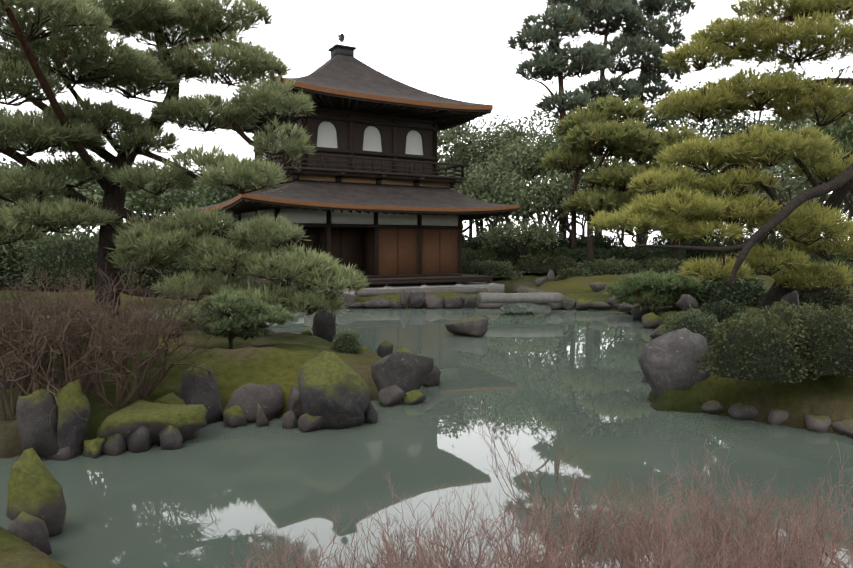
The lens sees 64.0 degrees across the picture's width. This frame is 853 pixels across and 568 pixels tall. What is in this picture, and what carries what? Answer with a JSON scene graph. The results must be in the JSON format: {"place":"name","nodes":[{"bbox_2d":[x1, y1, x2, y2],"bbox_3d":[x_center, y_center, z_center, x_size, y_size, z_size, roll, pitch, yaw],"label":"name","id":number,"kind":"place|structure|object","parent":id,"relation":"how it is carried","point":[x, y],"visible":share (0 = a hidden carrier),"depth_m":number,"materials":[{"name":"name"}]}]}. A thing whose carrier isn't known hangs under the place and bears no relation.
{"place":"outdoors","nodes":[
{"label":"outdoors","id":0,"kind":"place"},
{"bbox_2d":[0,303,852,567],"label":"pond water","id":1,"kind":"structure","parent":0,"point":[211,495],"depth_m":6.05,"materials":[{"name":"liquid"}]},
{"bbox_2d":[0,246,852,567],"bbox_3d":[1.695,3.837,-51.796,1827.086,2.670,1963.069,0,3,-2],"label":"ground","id":2,"kind":"structure","parent":0,"point":[280,358],"depth_m":8.04,"materials":[{"name":"green plant"}]},
{"bbox_2d":[0,0,370,321],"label":"pine tree","id":3,"kind":"object","parent":2,"relation":"on","point":[80,127],"visible":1,"depth_m":11.12,"materials":[{"name":"green plant"}]},
{"bbox_2d":[147,287,295,348],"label":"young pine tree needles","id":4,"kind":"object","parent":2,"relation":"on","point":[251,309],"visible":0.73,"depth_m":9.38,"materials":[{"name":"green plant"}]},
{"bbox_2d":[176,33,519,294],"bbox_3d":[-3.581,-4.924,27.406,10.658,10.539,10.040,-2,4,-31],"label":"pavilion","id":5,"kind":"object","parent":2,"relation":"on","point":[374,197],"visible":0.73,"depth_m":25.23,"materials":[{"name":"brown wood"}]},
{"bbox_2d":[0,254,852,567],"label":"bare twiggy shrubs","id":6,"kind":"object","parent":2,"relation":"on","point":[32,342],"visible":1,"depth_m":2.52,"materials":[{"name":"brown plant"}]},
{"bbox_2d":[0,269,852,554],"bbox_3d":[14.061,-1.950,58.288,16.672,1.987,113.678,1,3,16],"label":"garden rocks","id":7,"kind":"object","parent":2,"relation":"on","point":[332,390],"visible":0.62,"depth_m":7.24,"materials":[{"name":"grey stone"}]},
{"bbox_2d":[0,61,852,286],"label":"background trees","id":8,"kind":"object","parent":2,"relation":"on","point":[503,168],"visible":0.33,"depth_m":37.11,"materials":[{"name":"green plant"}]},
{"bbox_2d":[0,222,852,384],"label":"shrub leaves","id":9,"kind":"object","parent":2,"relation":"on","point":[811,333],"visible":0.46,"depth_m":10.02,"materials":[{"name":"green plant"}]},
{"bbox_2d":[355,287,562,302],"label":"stone slabs","id":10,"kind":"structure","parent":2,"relation":"on","point":[541,297],"depth_m":19.66,"materials":[{"name":"grey stone"}]},
{"bbox_2d":[505,0,697,247],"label":"pine tree","id":11,"kind":"object","parent":2,"relation":"on","point":[570,18],"visible":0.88,"depth_m":43.09,"materials":[{"name":"green plant"}]},
{"bbox_2d":[538,94,702,263],"bbox_3d":[8.417,-4.684,29.979,7.293,7.629,4.387,1,3,22],"label":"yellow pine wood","id":12,"kind":"object","parent":2,"relation":"on","point":[589,132],"visible":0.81,"depth_m":29.60,"materials":[{"name":"green plant"}]},
{"bbox_2d":[604,267,709,312],"bbox_3d":[6.063,0.310,17.692,3.016,1.504,2.017,0,3,-2],"label":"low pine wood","id":13,"kind":"object","parent":2,"relation":"on","point":[651,287],"visible":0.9,"depth_m":17.23,"materials":[{"name":"green plant"}]},
{"bbox_2d":[462,231,852,281],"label":"garden bush leaves","id":14,"kind":"object","parent":2,"relation":"on","point":[498,262],"visible":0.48,"depth_m":32.35,"materials":[{"name":"green plant"}]},
{"bbox_2d":[585,0,852,313],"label":"pine tree","id":15,"kind":"object","parent":2,"relation":"on","point":[765,33],"visible":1,"depth_m":11.80,"materials":[{"name":"green plant"}]},
{"bbox_2d":[0,0,852,245],"label":"sky","id":16,"kind":"structure","parent":0,"point":[451,49],"materials":[{"name":"white"}]}
]}

